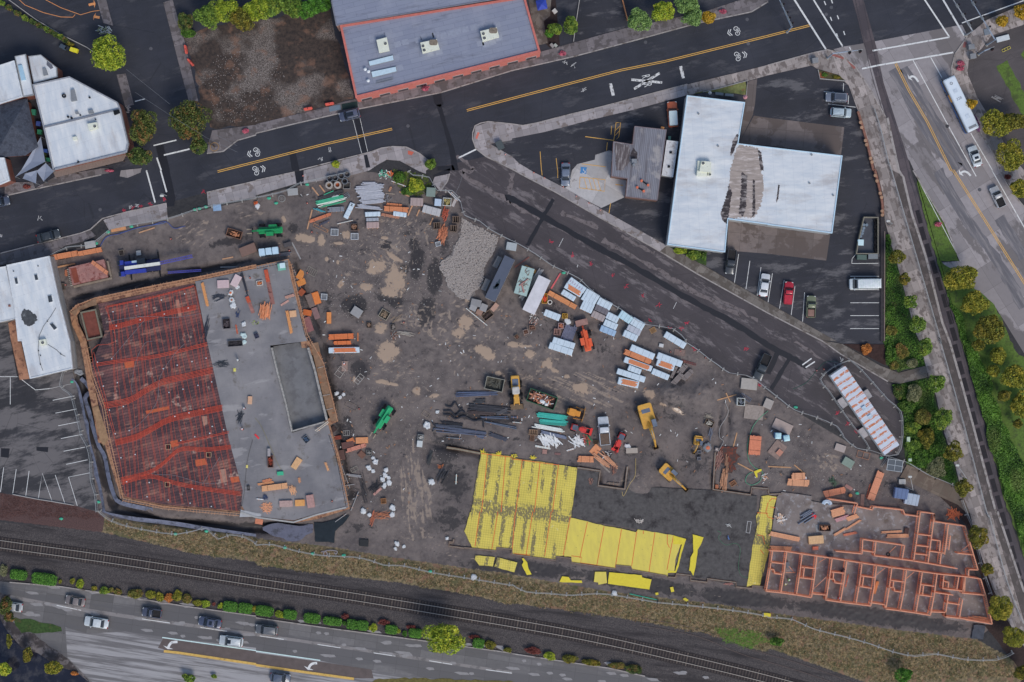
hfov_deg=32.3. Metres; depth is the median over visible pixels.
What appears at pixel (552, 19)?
flower bed
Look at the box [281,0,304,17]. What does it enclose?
leafy tree
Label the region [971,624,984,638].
tarpaulin
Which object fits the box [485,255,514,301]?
site trailer
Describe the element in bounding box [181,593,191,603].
shrub
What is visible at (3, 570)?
shrub
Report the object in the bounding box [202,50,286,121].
pebbles
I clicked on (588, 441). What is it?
scrap heap
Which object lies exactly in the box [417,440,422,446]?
site box
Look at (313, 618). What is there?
hedge
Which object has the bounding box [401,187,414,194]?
shrub
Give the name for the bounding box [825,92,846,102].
parked car
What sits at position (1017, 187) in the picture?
street tree
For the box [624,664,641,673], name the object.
shrub
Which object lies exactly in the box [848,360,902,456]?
chain link fence
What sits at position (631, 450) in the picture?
site box
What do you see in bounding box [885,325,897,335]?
shrub
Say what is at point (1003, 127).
street tree
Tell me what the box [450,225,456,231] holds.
site box
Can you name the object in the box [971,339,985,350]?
street tree
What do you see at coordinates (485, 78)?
kerb
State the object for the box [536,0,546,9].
garden parasol
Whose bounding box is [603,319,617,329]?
wrapped lumber
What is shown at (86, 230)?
kerb
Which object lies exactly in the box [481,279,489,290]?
entry steps
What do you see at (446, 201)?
site box
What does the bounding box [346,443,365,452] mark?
lumber stack
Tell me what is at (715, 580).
footing wall
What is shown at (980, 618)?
scrap heap
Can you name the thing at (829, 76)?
planting bed
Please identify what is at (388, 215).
lumber stack
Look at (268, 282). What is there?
steel beam
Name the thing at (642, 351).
wrapped lumber
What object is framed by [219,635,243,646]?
parked car
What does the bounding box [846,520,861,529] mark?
lumber stack
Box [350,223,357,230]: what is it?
site box
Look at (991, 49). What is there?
traffic signal
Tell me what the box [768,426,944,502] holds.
pebbles
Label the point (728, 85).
wall
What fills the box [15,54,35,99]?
roof strip building
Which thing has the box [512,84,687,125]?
kerb
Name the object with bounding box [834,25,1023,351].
avenue
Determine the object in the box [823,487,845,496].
lumber stack
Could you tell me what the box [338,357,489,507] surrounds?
pebbles
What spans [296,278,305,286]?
plywood sheet
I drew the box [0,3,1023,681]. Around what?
ground
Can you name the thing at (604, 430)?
pickup truck
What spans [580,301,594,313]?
wrapped lumber
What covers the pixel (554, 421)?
pipe bundle
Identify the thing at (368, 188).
stud bundle
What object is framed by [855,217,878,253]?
junk pen
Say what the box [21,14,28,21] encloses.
alley hedge
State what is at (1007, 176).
flower tub
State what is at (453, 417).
corrugated hose
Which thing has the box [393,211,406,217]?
wrapped bundle
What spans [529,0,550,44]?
paved yard
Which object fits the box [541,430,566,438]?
pipe bundle
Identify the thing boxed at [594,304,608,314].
wrapped lumber
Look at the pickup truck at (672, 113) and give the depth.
348.35 m
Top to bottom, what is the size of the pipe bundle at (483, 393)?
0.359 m
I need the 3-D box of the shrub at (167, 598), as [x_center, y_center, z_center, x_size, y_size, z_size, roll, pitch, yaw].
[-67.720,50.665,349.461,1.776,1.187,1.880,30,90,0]
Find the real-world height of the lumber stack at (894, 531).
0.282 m
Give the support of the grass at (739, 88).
on the pavement at (865, 101)
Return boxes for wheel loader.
[509,375,523,409]
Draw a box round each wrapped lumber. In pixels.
[328,347,359,353]
[343,202,354,218]
[543,309,560,320]
[548,342,572,355]
[552,337,574,348]
[561,289,575,300]
[564,282,582,296]
[568,277,586,292]
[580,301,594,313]
[581,288,599,305]
[591,310,605,321]
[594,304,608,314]
[596,297,612,309]
[599,325,615,336]
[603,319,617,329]
[605,312,618,322]
[616,368,645,382]
[617,377,638,387]
[618,310,632,323]
[622,330,637,341]
[623,356,652,371]
[626,324,640,335]
[627,365,641,374]
[629,344,654,359]
[630,317,644,330]
[651,368,669,379]
[656,352,682,366]
[656,359,674,370]
[663,331,686,348]
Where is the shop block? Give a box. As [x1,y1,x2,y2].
[0,158,15,186]
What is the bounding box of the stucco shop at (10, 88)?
[0,60,28,104]
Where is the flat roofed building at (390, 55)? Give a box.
[340,0,540,101]
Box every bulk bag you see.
[74,369,83,375]
[230,302,236,308]
[240,333,246,338]
[389,504,395,510]
[423,421,430,428]
[428,479,434,484]
[564,318,570,324]
[702,442,711,451]
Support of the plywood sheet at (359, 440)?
on the ground at (426, 523)
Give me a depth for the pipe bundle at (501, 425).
349.74 m
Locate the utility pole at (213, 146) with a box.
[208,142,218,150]
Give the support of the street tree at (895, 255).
on the ground at (426, 523)
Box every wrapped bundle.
[365,211,380,216]
[366,217,378,221]
[366,221,378,228]
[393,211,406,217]
[410,197,423,206]
[422,204,440,216]
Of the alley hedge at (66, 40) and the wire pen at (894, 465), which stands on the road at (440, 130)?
the alley hedge at (66, 40)
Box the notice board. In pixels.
[213,204,220,210]
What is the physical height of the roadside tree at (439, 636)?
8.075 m
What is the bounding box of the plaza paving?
[968,25,1023,169]
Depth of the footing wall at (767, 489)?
349.79 m
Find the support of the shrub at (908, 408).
on the ground at (426, 523)
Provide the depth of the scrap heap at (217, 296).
348.39 m
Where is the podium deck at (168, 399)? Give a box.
[69,259,349,522]
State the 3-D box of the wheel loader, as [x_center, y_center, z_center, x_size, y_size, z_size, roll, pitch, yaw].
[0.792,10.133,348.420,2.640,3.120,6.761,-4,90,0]
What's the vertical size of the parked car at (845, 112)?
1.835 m
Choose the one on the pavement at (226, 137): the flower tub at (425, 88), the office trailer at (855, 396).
the flower tub at (425, 88)
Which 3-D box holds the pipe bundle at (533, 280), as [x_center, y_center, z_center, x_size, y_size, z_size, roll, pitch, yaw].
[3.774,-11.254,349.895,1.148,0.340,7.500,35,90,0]
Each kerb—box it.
[0,203,166,253]
[5,174,100,195]
[10,582,644,676]
[207,1,767,153]
[207,171,294,192]
[299,146,427,169]
[472,121,887,381]
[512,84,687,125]
[768,49,885,116]
[886,117,1023,592]
[913,170,960,260]
[951,36,1023,206]
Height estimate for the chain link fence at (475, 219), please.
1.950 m
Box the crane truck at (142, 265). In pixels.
[117,252,192,279]
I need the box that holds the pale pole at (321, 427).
[315,421,328,431]
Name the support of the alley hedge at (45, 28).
on the road at (440, 130)
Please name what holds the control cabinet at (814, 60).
on the pavement at (865, 101)
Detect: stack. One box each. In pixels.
[51,251,77,259]
[77,247,101,255]
[91,261,107,274]
[201,282,208,306]
[257,481,273,484]
[262,483,287,491]
[286,311,292,333]
[309,213,330,222]
[327,207,343,211]
[328,333,353,339]
[333,340,350,344]
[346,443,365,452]
[381,213,398,218]
[384,206,408,212]
[386,203,401,206]
[547,291,576,308]
[577,455,593,461]
[592,451,617,468]
[623,349,651,363]
[670,367,677,377]
[671,372,683,383]
[676,363,687,373]
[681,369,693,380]
[719,467,728,490]
[748,435,761,454]
[769,531,799,541]
[769,546,791,550]
[787,478,808,486]
[791,472,804,478]
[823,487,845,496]
[830,507,844,517]
[834,528,846,535]
[835,515,848,521]
[843,531,856,535]
[846,513,858,520]
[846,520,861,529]
[867,470,883,500]
[874,581,878,593]
[881,530,901,532]
[886,533,908,537]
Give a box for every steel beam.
[245,296,254,312]
[264,269,274,304]
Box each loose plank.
[57,263,74,267]
[111,226,125,231]
[860,494,864,505]
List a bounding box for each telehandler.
[247,223,282,237]
[370,404,395,438]
[575,318,594,351]
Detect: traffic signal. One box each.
[779,0,793,33]
[826,49,862,59]
[953,0,972,36]
[971,0,995,46]
[977,47,993,55]
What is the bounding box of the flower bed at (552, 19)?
[544,0,559,46]
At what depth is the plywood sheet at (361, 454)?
349.77 m
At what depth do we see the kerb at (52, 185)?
349.83 m
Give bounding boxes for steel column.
[241,273,247,294]
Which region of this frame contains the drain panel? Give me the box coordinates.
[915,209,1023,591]
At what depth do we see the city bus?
346.86 m
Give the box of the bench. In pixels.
[996,34,1009,42]
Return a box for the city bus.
[941,75,978,133]
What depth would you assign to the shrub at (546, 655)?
349.31 m
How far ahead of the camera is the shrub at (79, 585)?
349.24 m
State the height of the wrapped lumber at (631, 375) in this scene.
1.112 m
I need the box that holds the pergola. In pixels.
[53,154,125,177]
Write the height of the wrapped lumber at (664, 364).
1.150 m
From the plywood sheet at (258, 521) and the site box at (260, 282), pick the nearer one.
the site box at (260, 282)
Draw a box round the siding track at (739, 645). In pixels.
[640,618,850,681]
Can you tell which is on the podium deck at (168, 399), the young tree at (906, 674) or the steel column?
the steel column
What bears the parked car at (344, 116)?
on the road at (440, 130)
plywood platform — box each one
[342,361,347,370]
[744,404,763,419]
[767,440,786,459]
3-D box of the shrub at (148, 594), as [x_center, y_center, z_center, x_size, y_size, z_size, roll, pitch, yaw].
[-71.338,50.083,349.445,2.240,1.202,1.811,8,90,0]
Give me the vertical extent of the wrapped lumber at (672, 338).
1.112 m
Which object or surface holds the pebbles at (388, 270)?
on the ground at (426, 523)
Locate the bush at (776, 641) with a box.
[769,637,783,645]
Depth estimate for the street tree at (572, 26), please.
346.76 m
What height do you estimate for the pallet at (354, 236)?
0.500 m
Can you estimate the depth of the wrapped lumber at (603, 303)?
349.02 m
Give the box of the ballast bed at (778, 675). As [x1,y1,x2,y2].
[0,537,804,681]
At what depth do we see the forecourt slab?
349.94 m
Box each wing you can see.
[0,266,14,322]
[331,0,495,30]
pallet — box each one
[321,294,327,299]
[331,229,338,235]
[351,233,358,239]
[729,480,736,486]
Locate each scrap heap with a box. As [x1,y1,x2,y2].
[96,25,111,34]
[201,315,209,339]
[212,360,228,366]
[213,294,224,301]
[235,410,243,423]
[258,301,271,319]
[261,502,272,513]
[289,485,296,495]
[358,473,367,502]
[368,479,381,492]
[370,511,376,525]
[370,511,390,519]
[397,331,413,336]
[427,450,432,464]
[436,223,447,242]
[436,468,448,483]
[441,206,448,221]
[538,433,562,447]
[568,434,584,447]
[583,435,592,445]
[714,450,723,470]
[725,454,728,473]
[774,513,786,523]
[829,476,838,486]
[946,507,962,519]
[965,615,990,621]
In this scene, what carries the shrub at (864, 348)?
on the planting bed at (877, 353)
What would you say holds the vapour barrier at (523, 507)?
on the ground at (426, 523)
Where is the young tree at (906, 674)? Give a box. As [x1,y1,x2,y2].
[894,668,912,681]
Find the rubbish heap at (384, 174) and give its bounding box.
[379,170,390,178]
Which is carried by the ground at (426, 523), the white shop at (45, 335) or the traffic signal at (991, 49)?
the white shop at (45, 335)
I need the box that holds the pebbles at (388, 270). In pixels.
[324,221,453,326]
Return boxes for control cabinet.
[811,57,818,63]
[967,44,974,49]
[969,53,976,59]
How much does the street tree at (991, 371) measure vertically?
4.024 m
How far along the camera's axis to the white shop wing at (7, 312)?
345.60 m
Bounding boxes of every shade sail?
[16,137,50,178]
[23,170,39,184]
[36,163,54,182]
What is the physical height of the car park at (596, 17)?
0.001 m
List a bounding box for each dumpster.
[856,254,866,259]
[867,254,877,258]
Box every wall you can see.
[9,0,92,51]
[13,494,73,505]
[446,446,480,454]
[448,539,463,548]
[464,547,666,576]
[577,466,627,489]
[622,0,627,20]
[668,573,765,588]
[703,80,747,94]
[712,452,781,495]
[818,70,845,80]
[856,111,883,216]
[880,216,884,340]
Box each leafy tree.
[177,12,192,30]
[181,29,195,37]
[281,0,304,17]
[296,0,315,19]
[312,0,331,13]
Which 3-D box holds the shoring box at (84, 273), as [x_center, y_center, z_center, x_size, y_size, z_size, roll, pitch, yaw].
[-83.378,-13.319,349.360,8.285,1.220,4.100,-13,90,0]
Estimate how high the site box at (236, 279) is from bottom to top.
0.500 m
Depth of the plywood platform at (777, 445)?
349.93 m
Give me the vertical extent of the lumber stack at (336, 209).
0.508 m
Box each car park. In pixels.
[0,321,97,510]
[491,66,884,365]
[575,0,625,39]
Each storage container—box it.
[514,265,534,295]
[523,275,550,314]
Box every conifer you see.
[192,0,222,29]
[214,0,238,21]
[229,6,255,31]
[242,0,271,21]
[261,0,286,16]
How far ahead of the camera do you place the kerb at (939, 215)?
349.83 m
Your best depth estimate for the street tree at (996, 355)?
346.73 m
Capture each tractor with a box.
[570,422,592,435]
[611,431,626,452]
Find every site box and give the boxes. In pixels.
[84,240,95,248]
[118,250,124,255]
[217,280,228,287]
[222,319,230,328]
[227,340,242,346]
[230,274,241,287]
[239,242,257,256]
[247,396,251,403]
[256,280,262,285]
[267,455,273,467]
[277,264,285,270]
[283,241,291,247]
[287,188,297,195]
[302,435,310,443]
[329,104,340,111]
[341,101,357,109]
[343,183,350,188]
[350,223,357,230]
[350,306,362,318]
[359,539,368,546]
[367,322,371,327]
[378,308,390,319]
[381,498,386,503]
[390,324,395,329]
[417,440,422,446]
[418,434,423,439]
[426,187,435,196]
[433,222,440,229]
[434,199,441,205]
[443,198,450,205]
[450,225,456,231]
[452,216,458,222]
[469,304,476,311]
[470,298,481,306]
[476,309,482,315]
[479,303,487,311]
[481,309,493,320]
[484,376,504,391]
[490,302,498,311]
[495,140,504,149]
[506,242,516,250]
[529,325,535,329]
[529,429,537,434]
[542,294,546,302]
[554,329,560,334]
[558,323,563,328]
[626,448,637,452]
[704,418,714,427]
[736,398,744,405]
[740,378,757,389]
[763,398,773,409]
[772,418,792,434]
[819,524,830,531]
[834,443,845,452]
[841,456,854,468]
[857,239,863,245]
[899,479,905,483]
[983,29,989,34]
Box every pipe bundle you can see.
[276,252,290,256]
[316,195,343,204]
[317,197,346,206]
[318,189,343,199]
[321,200,345,207]
[433,424,462,428]
[433,425,486,436]
[441,421,462,425]
[455,391,497,396]
[467,410,494,415]
[468,404,510,413]
[473,398,485,403]
[481,416,508,418]
[485,421,516,429]
[489,432,507,441]
[496,408,508,414]
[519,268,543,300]
[532,423,564,431]
[536,412,567,420]
[539,419,567,423]
[539,421,566,425]
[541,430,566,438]
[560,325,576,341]
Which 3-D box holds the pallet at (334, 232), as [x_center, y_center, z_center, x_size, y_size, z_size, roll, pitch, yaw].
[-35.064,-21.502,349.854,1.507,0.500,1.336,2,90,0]
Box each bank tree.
[0,595,12,614]
[0,662,11,675]
[3,611,14,621]
[6,634,13,648]
[22,646,32,662]
[44,660,62,674]
[182,673,195,681]
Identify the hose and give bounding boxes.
[100,221,183,245]
[321,550,337,555]
[443,410,464,415]
[443,414,465,418]
[446,402,462,409]
[467,417,483,426]
[717,403,728,453]
[745,411,767,484]
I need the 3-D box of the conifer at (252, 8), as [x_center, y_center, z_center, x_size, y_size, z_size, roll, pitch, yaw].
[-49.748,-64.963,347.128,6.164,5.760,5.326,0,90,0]
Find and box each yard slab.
[727,221,829,259]
[740,79,756,140]
[740,116,843,154]
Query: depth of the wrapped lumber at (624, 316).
348.98 m
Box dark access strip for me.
[364,155,369,167]
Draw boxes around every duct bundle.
[798,513,814,524]
[800,510,812,519]
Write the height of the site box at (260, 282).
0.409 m
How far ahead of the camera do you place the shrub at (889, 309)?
349.39 m
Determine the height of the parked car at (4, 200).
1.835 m
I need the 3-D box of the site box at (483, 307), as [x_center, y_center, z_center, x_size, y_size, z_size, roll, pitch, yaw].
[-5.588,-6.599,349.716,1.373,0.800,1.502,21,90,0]
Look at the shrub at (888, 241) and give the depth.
349.55 m
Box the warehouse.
[665,95,842,252]
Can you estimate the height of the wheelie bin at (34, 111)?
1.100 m
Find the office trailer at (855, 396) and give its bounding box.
[828,366,898,454]
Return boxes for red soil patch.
[720,446,740,472]
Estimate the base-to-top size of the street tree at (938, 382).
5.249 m
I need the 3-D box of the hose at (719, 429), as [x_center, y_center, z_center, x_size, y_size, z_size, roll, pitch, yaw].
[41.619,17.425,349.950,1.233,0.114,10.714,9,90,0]
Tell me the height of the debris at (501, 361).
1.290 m
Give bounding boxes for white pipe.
[466,308,486,325]
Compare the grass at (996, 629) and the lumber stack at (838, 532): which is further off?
the grass at (996, 629)
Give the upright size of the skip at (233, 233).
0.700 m
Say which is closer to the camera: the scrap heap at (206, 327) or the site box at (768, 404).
the scrap heap at (206, 327)
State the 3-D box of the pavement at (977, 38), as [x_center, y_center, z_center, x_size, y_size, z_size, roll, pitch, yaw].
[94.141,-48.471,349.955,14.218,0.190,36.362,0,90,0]
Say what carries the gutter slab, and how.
on the pavement at (865, 101)
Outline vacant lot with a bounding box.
[184,8,352,128]
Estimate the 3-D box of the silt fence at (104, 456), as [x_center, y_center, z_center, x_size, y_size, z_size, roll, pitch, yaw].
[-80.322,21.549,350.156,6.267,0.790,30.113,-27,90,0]
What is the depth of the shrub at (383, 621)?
349.30 m
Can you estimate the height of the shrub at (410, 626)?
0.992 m
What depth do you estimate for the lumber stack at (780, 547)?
349.54 m
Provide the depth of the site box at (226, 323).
348.21 m
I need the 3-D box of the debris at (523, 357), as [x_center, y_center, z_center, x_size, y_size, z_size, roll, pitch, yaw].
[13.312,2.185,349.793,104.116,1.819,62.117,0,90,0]
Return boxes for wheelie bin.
[31,109,36,115]
[37,129,42,134]
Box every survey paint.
[0,62,842,360]
[122,190,857,430]
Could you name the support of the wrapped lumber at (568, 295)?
on the ground at (426, 523)
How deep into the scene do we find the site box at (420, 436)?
349.54 m
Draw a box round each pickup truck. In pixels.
[142,607,161,617]
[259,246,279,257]
[597,416,610,444]
[667,101,677,127]
[725,249,736,274]
[753,353,771,380]
[783,281,793,304]
[805,295,816,317]
[989,186,1006,208]
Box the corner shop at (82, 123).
[32,76,133,170]
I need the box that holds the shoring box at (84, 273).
[67,259,112,287]
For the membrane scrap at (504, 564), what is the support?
on the ground at (426, 523)
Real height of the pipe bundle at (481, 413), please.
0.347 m
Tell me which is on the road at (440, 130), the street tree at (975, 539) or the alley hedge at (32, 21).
the alley hedge at (32, 21)
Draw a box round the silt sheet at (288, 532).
[263,523,312,540]
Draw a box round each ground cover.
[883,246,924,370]
[892,380,956,482]
[941,269,968,340]
[962,340,1023,553]
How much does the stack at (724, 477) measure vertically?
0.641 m
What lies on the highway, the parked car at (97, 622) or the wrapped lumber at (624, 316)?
the parked car at (97, 622)
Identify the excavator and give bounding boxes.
[634,403,658,449]
[657,461,688,491]
[692,435,702,454]
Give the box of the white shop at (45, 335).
[6,256,77,378]
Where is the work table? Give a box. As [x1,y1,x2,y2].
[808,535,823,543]
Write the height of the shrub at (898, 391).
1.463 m
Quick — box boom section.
[168,269,200,273]
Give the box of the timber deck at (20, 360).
[8,320,29,379]
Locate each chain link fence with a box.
[50,196,257,254]
[59,371,99,511]
[98,509,657,603]
[256,172,345,198]
[407,170,686,341]
[657,600,1013,660]
[685,341,882,455]
[819,359,869,448]
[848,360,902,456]
[885,454,954,485]
[959,499,972,524]
[977,547,992,594]
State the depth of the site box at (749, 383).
349.61 m
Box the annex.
[661,140,677,177]
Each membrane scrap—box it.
[475,555,494,565]
[494,557,516,571]
[522,558,530,574]
[560,576,581,582]
[594,572,606,584]
[608,572,651,588]
[689,535,702,574]
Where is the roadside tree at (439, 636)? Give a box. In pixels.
[420,623,465,654]
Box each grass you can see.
[14,617,61,632]
[106,522,1013,681]
[373,677,512,681]
[393,169,431,195]
[671,247,706,264]
[695,82,745,94]
[714,628,768,648]
[916,177,1023,555]
[941,497,1023,681]
[997,60,1023,114]
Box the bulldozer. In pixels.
[566,406,585,421]
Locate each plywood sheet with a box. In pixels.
[255,519,262,524]
[279,500,292,506]
[289,310,296,316]
[291,457,301,469]
[295,500,304,505]
[296,269,303,279]
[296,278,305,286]
[298,288,305,295]
[303,309,311,315]
[304,316,313,332]
[305,293,315,307]
[306,494,314,507]
[311,291,320,304]
[311,307,319,319]
[327,312,330,323]
[338,449,345,459]
[341,441,353,448]
[356,437,367,443]
[357,450,365,458]
[589,444,601,453]
[776,449,782,455]
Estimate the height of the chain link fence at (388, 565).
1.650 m
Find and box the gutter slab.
[892,170,1023,618]
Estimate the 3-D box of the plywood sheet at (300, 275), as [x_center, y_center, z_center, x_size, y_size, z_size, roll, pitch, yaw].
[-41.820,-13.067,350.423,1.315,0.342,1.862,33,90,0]
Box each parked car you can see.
[0,196,10,206]
[10,602,23,611]
[36,229,60,242]
[65,595,85,606]
[84,616,108,628]
[198,616,221,628]
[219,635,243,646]
[256,624,277,634]
[270,672,290,681]
[339,108,360,121]
[560,163,570,185]
[758,273,770,296]
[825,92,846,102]
[830,107,850,117]
[967,145,982,167]
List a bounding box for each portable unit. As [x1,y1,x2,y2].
[892,487,908,499]
[903,492,919,505]
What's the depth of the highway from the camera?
349.97 m
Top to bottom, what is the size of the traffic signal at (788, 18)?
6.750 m
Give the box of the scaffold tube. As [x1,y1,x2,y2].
[346,473,361,477]
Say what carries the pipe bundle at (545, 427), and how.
on the ground at (426, 523)
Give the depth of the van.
347.54 m
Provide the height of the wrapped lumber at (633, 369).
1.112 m
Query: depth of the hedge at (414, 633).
348.89 m
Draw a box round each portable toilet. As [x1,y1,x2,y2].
[774,432,780,438]
[782,434,789,441]
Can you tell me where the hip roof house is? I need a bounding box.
[0,98,38,156]
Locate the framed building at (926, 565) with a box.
[764,492,992,624]
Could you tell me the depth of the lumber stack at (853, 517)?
349.44 m
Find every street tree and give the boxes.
[90,33,125,71]
[126,147,152,165]
[129,109,157,145]
[167,99,212,139]
[190,136,207,154]
[544,29,553,37]
[547,23,562,34]
[563,15,577,34]
[628,7,651,30]
[651,1,674,21]
[674,0,699,12]
[680,8,701,26]
[702,11,715,23]
[888,249,905,263]
[899,272,910,285]
[903,295,916,307]
[909,315,925,332]
[916,337,932,356]
[927,375,945,392]
[934,407,952,430]
[943,265,977,290]
[943,440,963,461]
[954,478,973,497]
[960,290,989,315]
[966,99,977,109]
[967,525,988,549]
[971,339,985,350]
[972,314,1004,344]
[980,108,1013,137]
[981,563,993,575]
[986,365,999,376]
[988,595,1012,620]
[989,347,1006,365]
[995,15,1007,26]
[995,138,1023,170]
[997,113,1023,129]
[997,390,1011,401]
[1000,364,1023,388]
[1002,626,1023,647]
[1010,178,1023,197]
[1010,389,1023,418]
[1012,418,1022,428]
[1013,4,1023,20]
[1013,665,1023,679]
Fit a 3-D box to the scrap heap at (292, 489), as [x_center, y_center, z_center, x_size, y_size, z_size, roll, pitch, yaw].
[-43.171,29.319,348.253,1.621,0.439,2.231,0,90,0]
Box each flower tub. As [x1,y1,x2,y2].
[422,86,429,90]
[558,50,565,55]
[719,9,726,13]
[935,222,941,226]
[956,66,963,70]
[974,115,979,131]
[1004,174,1011,179]
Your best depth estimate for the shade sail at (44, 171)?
346.56 m
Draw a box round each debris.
[301,194,860,501]
[309,201,861,489]
[316,211,841,508]
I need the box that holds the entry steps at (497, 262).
[493,256,501,267]
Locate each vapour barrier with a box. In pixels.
[464,453,576,559]
[563,518,685,575]
[747,495,776,586]
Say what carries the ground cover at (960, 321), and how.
on the grass at (942, 246)
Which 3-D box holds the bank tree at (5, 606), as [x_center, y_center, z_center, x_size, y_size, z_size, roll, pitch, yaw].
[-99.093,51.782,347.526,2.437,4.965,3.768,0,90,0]
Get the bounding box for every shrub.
[0,564,7,576]
[23,184,30,188]
[76,579,83,588]
[99,586,109,593]
[112,588,121,594]
[127,589,143,598]
[145,590,155,598]
[156,592,163,601]
[164,593,172,602]
[171,589,181,601]
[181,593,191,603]
[192,599,200,605]
[201,600,210,607]
[275,610,283,617]
[331,160,339,167]
[341,613,348,618]
[368,623,376,631]
[378,619,389,624]
[393,171,406,182]
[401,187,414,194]
[406,625,415,628]
[409,177,424,192]
[425,158,435,169]
[468,634,479,638]
[485,640,495,649]
[503,647,511,652]
[524,646,540,654]
[543,652,555,660]
[562,655,578,663]
[581,659,600,665]
[607,662,624,668]
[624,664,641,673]
[673,248,686,253]
[686,250,701,259]
[701,253,706,260]
[861,343,871,354]
[885,234,891,247]
[885,305,894,316]
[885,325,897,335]
[885,345,896,362]
[889,360,898,369]
[893,385,904,399]
[896,342,909,358]
[897,401,914,412]
[905,421,920,433]
[905,439,920,451]
[906,358,917,367]
[906,384,921,401]
[913,449,933,468]
[914,407,931,424]
[917,427,934,449]
[926,456,945,477]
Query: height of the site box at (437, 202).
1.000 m
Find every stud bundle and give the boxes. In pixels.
[355,183,383,192]
[355,204,381,209]
[357,191,383,196]
[359,194,384,200]
[360,199,385,204]
[361,182,376,184]
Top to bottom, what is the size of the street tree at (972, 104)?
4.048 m
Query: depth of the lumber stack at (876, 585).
349.44 m
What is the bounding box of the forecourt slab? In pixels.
[565,151,625,207]
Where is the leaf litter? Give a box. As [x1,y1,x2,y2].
[0,493,102,519]
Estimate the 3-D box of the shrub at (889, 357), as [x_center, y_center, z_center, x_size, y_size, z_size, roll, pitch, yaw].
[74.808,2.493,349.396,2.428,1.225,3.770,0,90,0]
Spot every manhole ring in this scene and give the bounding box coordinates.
[325,182,332,188]
[334,181,341,188]
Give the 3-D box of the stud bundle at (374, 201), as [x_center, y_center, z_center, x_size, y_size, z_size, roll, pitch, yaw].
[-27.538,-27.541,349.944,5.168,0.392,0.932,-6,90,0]
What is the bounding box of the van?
[849,278,881,289]
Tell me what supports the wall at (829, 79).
on the car park at (844, 314)
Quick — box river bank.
[0,593,88,681]
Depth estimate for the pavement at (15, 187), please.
349.86 m
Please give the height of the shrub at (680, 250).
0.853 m
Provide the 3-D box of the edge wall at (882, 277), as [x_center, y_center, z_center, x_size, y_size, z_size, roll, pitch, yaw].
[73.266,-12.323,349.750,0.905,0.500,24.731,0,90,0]
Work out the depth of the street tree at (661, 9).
345.50 m
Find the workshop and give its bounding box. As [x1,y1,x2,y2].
[610,126,666,201]
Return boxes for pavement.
[0,230,95,264]
[5,182,34,194]
[36,168,108,187]
[97,0,112,25]
[104,204,167,228]
[117,74,133,106]
[120,168,141,177]
[163,0,197,100]
[207,0,767,152]
[207,173,295,204]
[304,147,428,182]
[433,174,448,189]
[473,85,686,250]
[661,246,927,383]
[687,50,1023,645]
[900,465,969,512]
[952,9,1023,187]
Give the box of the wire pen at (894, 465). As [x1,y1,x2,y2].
[885,458,902,471]
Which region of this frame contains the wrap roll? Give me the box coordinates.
[822,500,831,504]
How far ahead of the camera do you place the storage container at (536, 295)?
347.38 m
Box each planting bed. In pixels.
[819,70,843,79]
[844,344,885,365]
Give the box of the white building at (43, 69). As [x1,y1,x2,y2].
[28,55,62,83]
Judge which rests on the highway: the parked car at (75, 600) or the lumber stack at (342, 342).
the parked car at (75, 600)
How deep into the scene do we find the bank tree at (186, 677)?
348.32 m
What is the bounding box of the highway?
[0,581,708,681]
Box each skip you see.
[226,228,242,239]
[526,388,557,409]
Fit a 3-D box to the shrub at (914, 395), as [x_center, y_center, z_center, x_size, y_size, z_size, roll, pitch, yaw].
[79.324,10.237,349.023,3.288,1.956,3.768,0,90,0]
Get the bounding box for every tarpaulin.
[314,515,348,542]
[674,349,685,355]
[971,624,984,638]
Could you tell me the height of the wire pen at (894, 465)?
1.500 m
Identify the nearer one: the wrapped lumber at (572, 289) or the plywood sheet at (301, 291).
the wrapped lumber at (572, 289)
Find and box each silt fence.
[71,378,105,511]
[80,377,152,511]
[103,510,255,536]
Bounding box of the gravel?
[439,217,497,299]
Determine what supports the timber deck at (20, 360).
on the ground at (426, 523)
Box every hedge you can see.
[4,4,12,10]
[10,569,27,580]
[13,10,21,15]
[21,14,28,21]
[29,18,36,24]
[31,572,57,585]
[35,22,42,28]
[43,26,49,32]
[61,36,68,42]
[223,600,237,612]
[238,602,252,613]
[255,605,273,616]
[283,609,296,619]
[303,612,320,623]
[323,616,341,625]
[346,619,356,629]
[356,620,368,630]
[385,624,397,634]
[408,628,421,638]
[472,638,483,648]
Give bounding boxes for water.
[0,619,87,681]
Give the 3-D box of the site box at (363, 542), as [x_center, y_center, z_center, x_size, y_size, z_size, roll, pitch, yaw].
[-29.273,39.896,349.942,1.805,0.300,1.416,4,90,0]
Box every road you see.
[0,0,1023,252]
[437,149,902,455]
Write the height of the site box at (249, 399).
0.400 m

